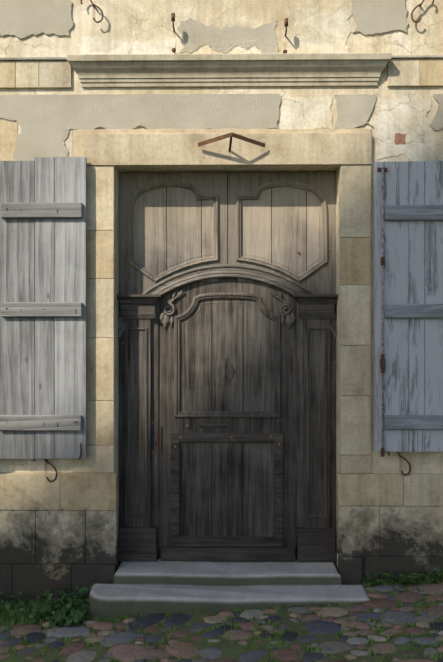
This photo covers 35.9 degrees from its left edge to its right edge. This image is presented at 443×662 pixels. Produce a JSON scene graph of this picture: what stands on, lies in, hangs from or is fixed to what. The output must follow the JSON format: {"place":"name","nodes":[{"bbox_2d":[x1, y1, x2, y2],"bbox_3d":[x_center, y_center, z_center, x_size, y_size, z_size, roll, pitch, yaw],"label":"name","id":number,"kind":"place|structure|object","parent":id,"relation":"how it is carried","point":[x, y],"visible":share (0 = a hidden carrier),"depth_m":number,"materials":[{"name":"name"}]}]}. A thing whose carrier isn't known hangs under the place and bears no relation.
{"place":"outdoors","nodes":[
{"label":"outdoors","id":0,"kind":"place"},
{"bbox_2d":[0,202,82,430],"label":"shutter battens","id":1,"kind":"object","parent":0,"point":[42,210],"visible":0.98,"depth_m":4.84,"materials":[{"name":"grey wood"}]},
{"bbox_2d":[0,161,34,458],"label":"shutter plank","id":2,"kind":"object","parent":1,"relation":"attached to","point":[17,334],"visible":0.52,"depth_m":4.87,"materials":[{"name":"grey wood"}]},
{"bbox_2d":[35,157,54,458],"bbox_3d":[-1.259,-0.163,4.880,0.137,2.146,0.032,0,0,1],"label":"shutter plank","id":3,"kind":"object","parent":1,"relation":"attached to","point":[44,292],"visible":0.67,"depth_m":4.86,"materials":[{"name":"grey wood"}]},
{"bbox_2d":[55,157,86,458],"bbox_3d":[-1.076,-0.166,4.878,0.224,2.147,0.031,0,0,1],"label":"shutter plank","id":4,"kind":"object","parent":1,"relation":"attached to","point":[70,286],"visible":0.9,"depth_m":4.86,"materials":[{"name":"grey wood"}]},
{"bbox_2d":[64,129,72,156],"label":"plaster patch","id":5,"kind":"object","parent":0,"point":[68,141],"depth_m":4.94,"materials":[{"name":"beige paint"}]},
{"bbox_2d":[118,552,156,561],"bbox_3d":[-0.625,1.680,5.097,0.290,0.060,0.060,0,0,1],"label":"door pilaster plinth","id":6,"kind":"structure","parent":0,"point":[139,557],"depth_m":5.07,"materials":[{"name":"brown wood"}]},
{"bbox_2d":[118,526,156,552],"bbox_3d":[-0.627,1.557,5.102,0.282,0.187,0.050,0,0,1],"label":"pilaster base","id":7,"kind":"object","parent":6,"relation":"on","point":[137,539],"visible":0.98,"depth_m":5.08,"materials":[{"name":"brown wood"}]},
{"bbox_2d":[0,578,442,661],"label":"ground","id":8,"kind":"structure","parent":0,"point":[229,649],"depth_m":4.10,"materials":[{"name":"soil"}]},
{"bbox_2d":[13,563,71,601],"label":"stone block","id":9,"kind":"structure","parent":8,"relation":"on","point":[33,580],"depth_m":4.92,"materials":[{"name":"stone"}]},
{"bbox_2d":[36,510,85,563],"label":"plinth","id":10,"kind":"structure","parent":9,"relation":"on","point":[60,536],"depth_m":4.92,"materials":[{"name":"stone"}]},
{"bbox_2d":[72,563,114,597],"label":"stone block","id":11,"kind":"structure","parent":8,"relation":"on","point":[85,574],"depth_m":4.92,"materials":[{"name":"stone"}]},
{"bbox_2d":[86,508,117,563],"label":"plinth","id":12,"kind":"structure","parent":11,"relation":"on","point":[101,536],"depth_m":4.91,"materials":[{"name":"stone"}]},
{"bbox_2d":[60,471,117,509],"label":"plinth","id":13,"kind":"structure","parent":12,"relation":"on","point":[88,491],"depth_m":4.91,"materials":[{"name":"stone"}]},
{"bbox_2d":[98,563,116,583],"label":"stone block","id":14,"kind":"structure","parent":8,"relation":"on","point":[106,573],"depth_m":4.89,"materials":[{"name":"grey stone"}]},
{"bbox_2d":[0,581,442,661],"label":"cobbles","id":15,"kind":"object","parent":8,"relation":"on","point":[119,650],"visible":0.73,"depth_m":4.18,"materials":[{"name":"stone"}]},
{"bbox_2d":[0,585,92,627],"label":"weeds","id":16,"kind":"object","parent":15,"relation":"on","point":[72,617],"visible":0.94,"depth_m":4.61,"materials":[{"name":"green plant"}]},
{"bbox_2d":[0,0,442,569],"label":"house wall","id":17,"kind":"structure","parent":8,"relation":"on","point":[138,20],"depth_m":4.94,"materials":[{"name":"paint"}]},
{"bbox_2d":[0,61,15,88],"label":"stone block","id":18,"kind":"structure","parent":17,"relation":"attached to","point":[7,74],"depth_m":4.93,"materials":[{"name":"stone"}]},
{"bbox_2d":[0,118,17,160],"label":"wall stone","id":19,"kind":"object","parent":17,"relation":"attached to","point":[8,134],"visible":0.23,"depth_m":4.95,"materials":[{"name":"beige stone"}]},
{"bbox_2d":[16,61,38,88],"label":"stone block","id":20,"kind":"structure","parent":17,"relation":"attached to","point":[27,74],"depth_m":4.93,"materials":[{"name":"stone"}]},
{"bbox_2d":[0,95,66,120],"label":"plaster patch","id":21,"kind":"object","parent":17,"relation":"attached to","point":[13,107],"depth_m":4.94,"materials":[{"name":"grey paint"}]},
{"bbox_2d":[0,57,66,60],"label":"string course molding","id":22,"kind":"structure","parent":17,"relation":"attached to","point":[33,58],"depth_m":4.92,"materials":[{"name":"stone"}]},
{"bbox_2d":[0,0,73,38],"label":"plaster patch","id":23,"kind":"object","parent":17,"relation":"attached to","point":[21,19],"depth_m":4.94,"materials":[{"name":"grey paint"}]},
{"bbox_2d":[13,114,72,160],"bbox_3d":[-1.292,-1.383,4.945,0.434,0.368,0.014,0,0,1],"label":"plaster patch","id":24,"kind":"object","parent":17,"relation":"attached to","point":[41,136],"depth_m":4.94,"materials":[{"name":"grey paint"}]},
{"bbox_2d":[33,459,56,481],"bbox_3d":[-1.267,0.977,4.923,0.178,0.215,0.056,0,0,1],"label":"shutter stay","id":25,"kind":"object","parent":17,"relation":"attached to","point":[54,469],"visible":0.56,"depth_m":4.90,"materials":[{"name":"metal"}]},
{"bbox_2d":[39,61,71,88],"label":"stone block","id":26,"kind":"structure","parent":17,"relation":"attached to","point":[55,74],"depth_m":4.93,"materials":[{"name":"stone"}]},
{"bbox_2d":[80,0,102,22],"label":"iron hook","id":27,"kind":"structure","parent":17,"relation":"attached to","point":[93,4],"depth_m":4.90,"materials":[{"name":"metal"}]},
{"bbox_2d":[73,445,113,472],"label":"stone block","id":28,"kind":"structure","parent":17,"relation":"attached to","point":[99,459],"depth_m":4.92,"materials":[{"name":"stone"}]},
{"bbox_2d":[87,166,113,230],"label":"stone block","id":29,"kind":"structure","parent":17,"relation":"attached to","point":[100,198],"depth_m":4.92,"materials":[{"name":"stone"}]},
{"bbox_2d":[87,338,113,400],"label":"stone block","id":30,"kind":"structure","parent":17,"relation":"attached to","point":[100,369],"depth_m":4.92,"materials":[{"name":"stone"}]},
{"bbox_2d":[87,279,113,337],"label":"stone block","id":31,"kind":"structure","parent":17,"relation":"attached to","point":[100,308],"depth_m":4.92,"materials":[{"name":"stone"}]},
{"bbox_2d":[87,231,113,278],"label":"stone block","id":32,"kind":"structure","parent":17,"relation":"attached to","point":[100,254],"depth_m":4.92,"materials":[{"name":"stone"}]},
{"bbox_2d":[87,401,113,444],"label":"stone block","id":33,"kind":"structure","parent":17,"relation":"attached to","point":[100,422],"depth_m":4.92,"materials":[{"name":"stone"}]},
{"bbox_2d":[77,32,176,54],"bbox_3d":[-0.682,-2.060,4.941,0.726,0.200,0.005,0,0,1],"label":"plaster patch","id":34,"kind":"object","parent":17,"relation":"attached to","point":[106,43],"visible":0.73,"depth_m":4.94,"materials":[{"name":"beige paint"}]},
{"bbox_2d":[125,319,150,526],"bbox_3d":[-0.623,0.687,5.106,0.190,1.553,0.033,0,0,1],"label":"door pilaster shaft","id":35,"kind":"object","parent":17,"relation":"attached to","point":[137,421],"visible":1,"depth_m":5.09,"materials":[{"name":"brown wood"}]},
{"bbox_2d":[128,328,147,516],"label":"pilaster molding","id":36,"kind":"structure","parent":35,"relation":"attached to","point":[129,426],"depth_m":5.08,"materials":[{"name":"brown wood"}]},
{"bbox_2d":[116,294,161,318],"bbox_3d":[-0.623,-0.181,5.071,0.356,0.182,0.092,0,0,1],"label":"pilaster capital","id":37,"kind":"object","parent":35,"relation":"on","point":[137,306],"visible":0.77,"depth_m":5.08,"materials":[{"name":"brown wood"}]},
{"bbox_2d":[119,300,158,559],"bbox_3d":[-0.622,0.730,5.135,0.298,1.960,0.035,0,0,1],"label":"stile door","id":38,"kind":"structure","parent":17,"relation":"attached to","point":[154,419],"depth_m":5.12,"materials":[{"name":"brown wood"}]},
{"bbox_2d":[64,94,281,129],"bbox_3d":[-0.351,-1.560,4.933,1.568,0.295,0.013,0,0,1],"label":"plaster patch","id":39,"kind":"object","parent":17,"relation":"attached to","point":[171,111],"depth_m":4.93,"materials":[{"name":"grey paint"}]},
{"bbox_2d":[73,128,370,165],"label":"lintel","id":40,"kind":"structure","parent":17,"relation":"attached to","point":[78,143],"depth_m":4.92,"materials":[{"name":"stone"}]},
{"bbox_2d":[84,133,371,165],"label":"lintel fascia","id":41,"kind":"structure","parent":40,"relation":"attached to","point":[174,149],"depth_m":4.90,"materials":[{"name":"beige stone"}]},
{"bbox_2d":[198,132,264,151],"bbox_3d":[0.071,-1.334,4.833,0.485,0.100,0.145,0,0,1],"label":"iron bracket","id":42,"kind":"object","parent":40,"relation":"attached to","point":[231,136],"visible":0.96,"depth_m":4.82,"materials":[{"name":"brown metal"}]},
{"bbox_2d":[177,18,278,53],"bbox_3d":[0.048,-2.118,4.932,0.736,0.284,0.005,0,0,1],"label":"plaster patch","id":43,"kind":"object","parent":17,"relation":"attached to","point":[196,35],"depth_m":4.93,"materials":[{"name":"grey paint"}]},
{"bbox_2d":[122,230,335,453],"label":"nail heads","id":44,"kind":"object","parent":17,"relation":"attached to","point":[187,425],"depth_m":5.11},
{"bbox_2d":[127,181,218,281],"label":"panel molding","id":45,"kind":"structure","parent":44,"relation":"attached to","point":[158,185],"depth_m":5.10,"materials":[{"name":"brown wood"}]},
{"bbox_2d":[119,172,335,313],"bbox_3d":[0.043,-0.570,5.123,1.628,1.233,0.030,0,0,1],"label":"door transom frame","id":46,"kind":"object","parent":44,"relation":"attached to","point":[320,280],"visible":0.58,"depth_m":5.11,"materials":[{"name":"wood"}]},
{"bbox_2d":[133,187,216,280],"bbox_3d":[-0.362,-0.741,5.128,0.660,0.736,0.011,0,0,1],"label":"door panel","id":47,"kind":"object","parent":46,"relation":"in","point":[172,227],"visible":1,"depth_m":5.12,"materials":[{"name":"wood"}]},
{"bbox_2d":[227,173,227,263],"bbox_3d":[0.045,-0.801,5.113,0.006,0.762,0.011,0,0,1],"label":"transom door joint","id":48,"kind":"object","parent":46,"relation":"attached to","point":[227,218],"depth_m":5.11,"materials":[{"name":"black wood"}]},
{"bbox_2d":[238,187,321,280],"bbox_3d":[0.452,-0.741,5.117,0.660,0.736,0.011,0,0,1],"label":"transom panel","id":49,"kind":"object","parent":46,"relation":"attached to","point":[281,226],"visible":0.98,"depth_m":5.11,"materials":[{"name":"wood"}]},
{"bbox_2d":[236,181,327,281],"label":"panel molding","id":50,"kind":"structure","parent":44,"relation":"attached to","point":[298,185],"depth_m":5.09,"materials":[{"name":"wood"}]},
{"bbox_2d":[297,300,335,551],"bbox_3d":[0.710,0.730,5.117,0.294,1.960,0.035,0,0,1],"label":"stile door","id":51,"kind":"structure","parent":44,"relation":"attached to","point":[300,425],"depth_m":5.10,"materials":[{"name":"brown wood"}]},
{"bbox_2d":[304,319,329,527],"bbox_3d":[0.710,0.687,5.088,0.190,1.553,0.033,0,0,1],"label":"door pilaster shaft","id":52,"kind":"object","parent":44,"relation":"attached to","point":[316,422],"visible":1,"depth_m":5.07,"materials":[{"name":"brown wood"}]},
{"bbox_2d":[307,328,326,516],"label":"pilaster panel molding","id":53,"kind":"structure","parent":52,"relation":"attached to","point":[308,422],"depth_m":5.06,"materials":[{"name":"brown wood"}]},
{"bbox_2d":[67,53,391,87],"bbox_3d":[0.053,-1.868,4.882,2.297,0.212,0.102,0,0,1],"label":"door cornice","id":54,"kind":"structure","parent":17,"relation":"attached to","point":[234,70],"depth_m":4.88,"materials":[{"name":"stone"}]},
{"bbox_2d":[171,13,287,52],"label":"wall pins","id":55,"kind":"object","parent":17,"relation":"attached to","point":[285,25],"depth_m":4.84,"materials":[{"name":"metal"}]},
{"bbox_2d":[279,97,332,128],"bbox_3d":[0.608,-1.560,4.924,0.390,0.247,0.006,0,0,1],"label":"plaster patch","id":56,"kind":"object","parent":17,"relation":"attached to","point":[305,112],"visible":1,"depth_m":4.92,"materials":[{"name":"beige paint"}]},
{"bbox_2d":[280,6,351,52],"bbox_3d":[0.683,-2.155,4.923,0.518,0.365,0.005,0,0,1],"label":"plaster patch","id":57,"kind":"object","parent":17,"relation":"attached to","point":[314,31],"visible":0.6,"depth_m":4.92,"materials":[{"name":"beige paint"}]},
{"bbox_2d":[340,345,370,394],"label":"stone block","id":58,"kind":"structure","parent":17,"relation":"attached to","point":[355,369],"depth_m":4.90,"materials":[{"name":"stone"}]},
{"bbox_2d":[340,285,370,344],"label":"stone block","id":59,"kind":"structure","parent":58,"relation":"on","point":[355,314],"depth_m":4.90,"materials":[{"name":"stone"}]},
{"bbox_2d":[340,238,370,284],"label":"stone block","id":60,"kind":"structure","parent":17,"relation":"attached to","point":[355,261],"depth_m":4.90,"materials":[{"name":"stone"}]},
{"bbox_2d":[340,165,370,237],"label":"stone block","id":61,"kind":"structure","parent":60,"relation":"on","point":[355,201],"depth_m":4.90,"materials":[{"name":"stone"}]},
{"bbox_2d":[334,94,376,128],"bbox_3d":[0.962,-1.573,4.916,0.303,0.253,0.013,0,0,1],"label":"plaster patch","id":62,"kind":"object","parent":17,"relation":"attached to","point":[354,111],"depth_m":4.91,"materials":[{"name":"grey paint"}]},
{"bbox_2d":[340,455,370,472],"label":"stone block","id":63,"kind":"structure","parent":17,"relation":"attached to","point":[355,463],"depth_m":4.90,"materials":[{"name":"stone"}]},
{"bbox_2d":[340,395,370,454],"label":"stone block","id":64,"kind":"structure","parent":63,"relation":"on","point":[355,424],"depth_m":4.90,"materials":[{"name":"stone"}]},
{"bbox_2d":[361,556,363,581],"bbox_3d":[0.936,1.760,4.931,0.171,0.298,0.080,0,0,1],"label":"joint","id":65,"kind":"object","parent":17,"relation":"attached to","point":[362,568],"visible":0.15,"depth_m":4.89,"materials":[{"name":"stone"}]},
{"bbox_2d":[337,504,379,555],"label":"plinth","id":66,"kind":"structure","parent":65,"relation":"on","point":[358,530],"depth_m":4.89,"materials":[{"name":"stone"}]},
{"bbox_2d":[337,472,402,505],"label":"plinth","id":67,"kind":"structure","parent":66,"relation":"on","point":[369,489],"depth_m":4.88,"materials":[{"name":"stone"}]},
{"bbox_2d":[351,0,408,35],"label":"plaster patch","id":68,"kind":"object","parent":17,"relation":"attached to","point":[371,17],"depth_m":4.91,"materials":[{"name":"grey paint"}]},
{"bbox_2d":[388,452,410,475],"bbox_3d":[1.268,0.930,4.889,0.167,0.201,0.056,0,0,1],"label":"shutter stay","id":69,"kind":"object","parent":17,"relation":"attached to","point":[406,460],"visible":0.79,"depth_m":4.87,"materials":[{"name":"metal"}]},
{"bbox_2d":[394,133,405,144],"bbox_3d":[1.285,-1.381,4.914,0.086,0.085,0.008,0,0,1],"label":"exposed brick","id":70,"kind":"object","parent":17,"relation":"attached to","point":[399,138],"depth_m":4.91,"materials":[{"name":"red brick"}]},
{"bbox_2d":[387,59,419,86],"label":"stone block","id":71,"kind":"structure","parent":17,"relation":"attached to","point":[403,72],"depth_m":4.90,"materials":[{"name":"stone"}]},
{"bbox_2d":[372,94,435,160],"bbox_3d":[1.311,-1.453,4.915,0.453,0.494,0.006,0,0,1],"label":"plaster patch","id":72,"kind":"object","parent":17,"relation":"attached to","point":[404,114],"visible":0.96,"depth_m":4.91,"materials":[{"name":"beige paint"}]},
{"bbox_2d":[391,55,442,58],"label":"string course molding","id":73,"kind":"structure","parent":17,"relation":"attached to","point":[417,57],"depth_m":4.88,"materials":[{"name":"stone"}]},
{"bbox_2d":[411,0,433,22],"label":"wall hook","id":74,"kind":"object","parent":17,"relation":"attached to","point":[419,5],"depth_m":4.87,"materials":[{"name":"metal"}]},
{"bbox_2d":[420,59,442,86],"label":"stone block","id":75,"kind":"structure","parent":17,"relation":"attached to","point":[431,72],"depth_m":4.89,"materials":[{"name":"stone"}]},
{"bbox_2d":[430,94,442,130],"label":"plaster patch","id":76,"kind":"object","parent":17,"relation":"attached to","point":[436,124],"depth_m":4.90,"materials":[{"name":"grey paint"}]},
{"bbox_2d":[0,575,442,661],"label":"grass","id":77,"kind":"structure","parent":8,"relation":"on","point":[398,605],"depth_m":4.26,"materials":[{"name":"green plant"}]},
{"bbox_2d":[89,584,369,617],"bbox_3d":[0.044,1.895,4.689,1.910,0.231,0.287,0,0,1],"label":"lower doorstep","id":78,"kind":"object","parent":8,"relation":"on","point":[115,600],"depth_m":4.58,"materials":[{"name":"grey stone"}]},
{"bbox_2d":[114,558,340,585],"bbox_3d":[0.043,1.800,4.986,1.604,0.181,0.364,0,0,1],"label":"upper doorstep","id":79,"kind":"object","parent":78,"relation":"on","point":[229,573],"depth_m":4.84,"materials":[{"name":"grey stone"}]},
{"bbox_2d":[297,552,336,561],"bbox_3d":[0.708,1.680,5.080,0.286,0.060,0.060,0,0,1],"label":"door pilaster plinth","id":80,"kind":"structure","parent":79,"relation":"on","point":[316,557],"depth_m":5.05,"materials":[{"name":"brown wood"}]},
{"bbox_2d":[298,527,335,553],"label":"pilaster plinth","id":81,"kind":"structure","parent":80,"relation":"on","point":[316,540],"depth_m":5.06,"materials":[{"name":"brown wood"}]},
{"bbox_2d":[338,556,361,584],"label":"stone block","id":82,"kind":"structure","parent":8,"relation":"on","point":[350,570],"depth_m":4.86,"materials":[{"name":"grey stone"}]},
{"bbox_2d":[364,556,429,580],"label":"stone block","id":83,"kind":"structure","parent":8,"relation":"on","point":[397,565],"depth_m":4.89,"materials":[{"name":"stone"}]},
{"bbox_2d":[380,506,442,555],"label":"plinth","id":84,"kind":"structure","parent":83,"relation":"on","point":[411,530],"depth_m":4.88,"materials":[{"name":"stone"}]},
{"bbox_2d":[363,572,442,583],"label":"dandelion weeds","id":85,"kind":"object","parent":8,"relation":"on","point":[406,580],"visible":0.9,"depth_m":4.80,"materials":[{"name":"green plant"}]},
{"bbox_2d":[367,567,442,584],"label":"weeds","id":86,"kind":"object","parent":8,"relation":"on","point":[400,575],"visible":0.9,"depth_m":4.82,"materials":[{"name":"green plant"}]},
{"bbox_2d":[430,556,442,578],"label":"plinth","id":87,"kind":"object","parent":8,"relation":"on","point":[436,562],"visible":0.21,"depth_m":4.88,"materials":[{"name":"stone"}]},
{"bbox_3d":[-2.082,1.833,4.971,1.148,0.312,0.080,0,0,1],"label":"plinth","id":88,"kind":"object","parent":8,"relation":"on","visible":0},
{"bbox_2d":[0,510,35,563],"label":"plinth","id":89,"kind":"structure","parent":88,"relation":"on","point":[17,536],"depth_m":4.92,"materials":[{"name":"stone"}]},
{"bbox_2d":[0,472,60,509],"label":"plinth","id":90,"kind":"structure","parent":89,"relation":"on","point":[29,491],"depth_m":4.91,"materials":[{"name":"stone"}]},
{"bbox_2d":[158,278,296,552],"bbox_3d":[0.045,0.639,5.135,1.643,2.137,0.030,0,0,1],"label":"door frame","id":91,"kind":"object","parent":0,"point":[285,424],"visible":0.5,"depth_m":5.12,"materials":[{"name":"brown wood"}]},
{"bbox_2d":[159,289,184,327],"bbox_3d":[-0.370,-0.163,5.116,0.198,0.340,0.029,0,0,1],"label":"carved scroll ornament","id":92,"kind":"object","parent":91,"relation":"attached to","point":[165,321],"depth_m":5.11,"materials":[{"name":"wood"}]},
{"bbox_2d":[180,442,273,536],"bbox_3d":[0.041,1.190,5.135,0.832,0.840,0.010,0,0,1],"label":"lower door panel","id":93,"kind":"object","parent":91,"relation":"in","point":[226,489],"visible":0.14,"depth_m":5.13,"materials":[{"name":"brown wood"}]},
{"bbox_2d":[171,433,282,546],"bbox_3d":[0.041,1.189,5.117,0.842,0.848,0.026,0,0,1],"label":"door moulding","id":94,"kind":"structure","parent":91,"relation":"attached to","point":[178,540],"depth_m":5.11,"materials":[{"name":"brown wood"}]},
{"bbox_2d":[174,293,280,417],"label":"panel molding","id":95,"kind":"structure","parent":91,"relation":"attached to","point":[267,313],"depth_m":5.11,"materials":[{"name":"brown wood"}]},
{"bbox_2d":[181,299,274,410],"bbox_3d":[0.045,0.180,5.134,0.780,0.920,0.012,0,0,1],"label":"upper door panel","id":96,"kind":"object","parent":91,"relation":"attached to","point":[238,334],"visible":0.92,"depth_m":5.13,"materials":[{"name":"wood"}]},
{"bbox_2d":[216,358,235,385],"bbox_3d":[0.033,0.310,5.129,0.151,0.214,0.005,0,0,1],"label":"wood knot","id":97,"kind":"object","parent":96,"relation":"attached to","point":[226,366],"depth_m":5.13,"materials":[{"name":"wood"}]},
{"bbox_2d":[161,546,294,561],"bbox_3d":[0.049,1.661,5.094,0.995,0.095,0.052,0,0,1],"label":"door bottom rail","id":98,"kind":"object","parent":91,"relation":"attached to","point":[268,554],"depth_m":5.08,"materials":[{"name":"brown wood"}]},
{"bbox_2d":[270,289,295,328],"bbox_3d":[0.459,-0.163,5.105,0.198,0.340,0.029,0,0,1],"label":"carved scroll ornament","id":99,"kind":"object","parent":91,"relation":"attached to","point":[289,321],"depth_m":5.10,"materials":[{"name":"brown wood"}]},
{"bbox_2d":[118,264,336,336],"bbox_3d":[0.045,-0.227,5.110,1.772,0.547,0.056,0,0,1],"label":"arched door molding","id":100,"kind":"structure","parent":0,"point":[274,279],"depth_m":5.10,"materials":[{"name":"wood"}]},
{"bbox_2d":[159,546,296,558],"bbox_3d":[0.043,0.262,5.156,1.628,2.896,0.025,0,0,1],"label":"door jamb","id":101,"kind":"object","parent":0,"point":[295,553],"depth_m":5.14,"materials":[{"name":"brown wood"}]},
{"bbox_2d":[293,294,337,318],"bbox_3d":[0.709,-0.181,5.053,0.356,0.182,0.092,0,0,1],"label":"pilaster capital","id":102,"kind":"object","parent":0,"point":[316,306],"visible":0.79,"depth_m":5.06,"materials":[{"name":"brown wood"}]},
{"bbox_3d":[1.751,-0.176,4.846,0.217,2.068,0.030,0,0,1],"label":"shutter plank","id":103,"kind":"object","parent":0,"visible":0},
{"bbox_2d":[385,205,442,429],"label":"shutter battens","id":104,"kind":"object","parent":103,"relation":"attached to","point":[413,213],"visible":0.98,"depth_m":4.81,"materials":[{"name":"grey wood"}]},
{"bbox_2d":[374,162,382,451],"bbox_3d":[1.116,-0.173,4.854,0.057,2.054,0.030,0,0,1],"label":"shutter edge","id":105,"kind":"object","parent":104,"relation":"attached to","point":[377,309],"visible":0.75,"depth_m":4.84,"materials":[{"name":"grey wood"}]},
{"bbox_2d":[377,168,386,456],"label":"shutter espagnolette fittings","id":106,"kind":"object","parent":105,"relation":"attached to","point":[382,361],"visible":1,"depth_m":4.81,"materials":[{"name":"metal"}]},
{"bbox_2d":[382,169,383,447],"bbox_3d":[1.137,-0.135,4.823,0.013,2.020,0.014,0,0,1],"label":"shutter edge","id":107,"kind":"object","parent":106,"relation":"attached to","point":[382,306],"visible":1,"depth_m":4.82,"materials":[{"name":"paint"}]},
{"bbox_2d":[383,161,408,451],"bbox_3d":[1.236,-0.173,4.853,0.177,2.055,0.028,0,0,1],"label":"shutter plank","id":108,"kind":"object","parent":104,"relation":"attached to","point":[396,291],"visible":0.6,"depth_m":4.84,"materials":[{"name":"grey wood"}]},
{"bbox_2d":[409,161,424,451],"bbox_3d":[1.382,-0.172,4.850,0.108,2.057,0.032,0,0,1],"label":"shutter plank","id":109,"kind":"object","parent":104,"relation":"attached to","point":[416,296],"visible":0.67,"depth_m":4.83,"materials":[{"name":"grey wood"}]},
{"bbox_2d":[425,160,442,451],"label":"shutter plank","id":110,"kind":"object","parent":104,"relation":"attached to","point":[433,295],"visible":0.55,"depth_m":4.83,"materials":[{"name":"grey wood"}]},
{"bbox_3d":[2.352,1.430,4.911,1.178,0.358,0.084,0,0,1],"label":"plinth","id":111,"kind":"object","parent":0,"visible":0},
{"bbox_2d":[403,473,442,505],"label":"stone block","id":112,"kind":"structure","parent":111,"relation":"on","point":[422,489],"depth_m":4.87,"materials":[{"name":"stone"}]}
]}

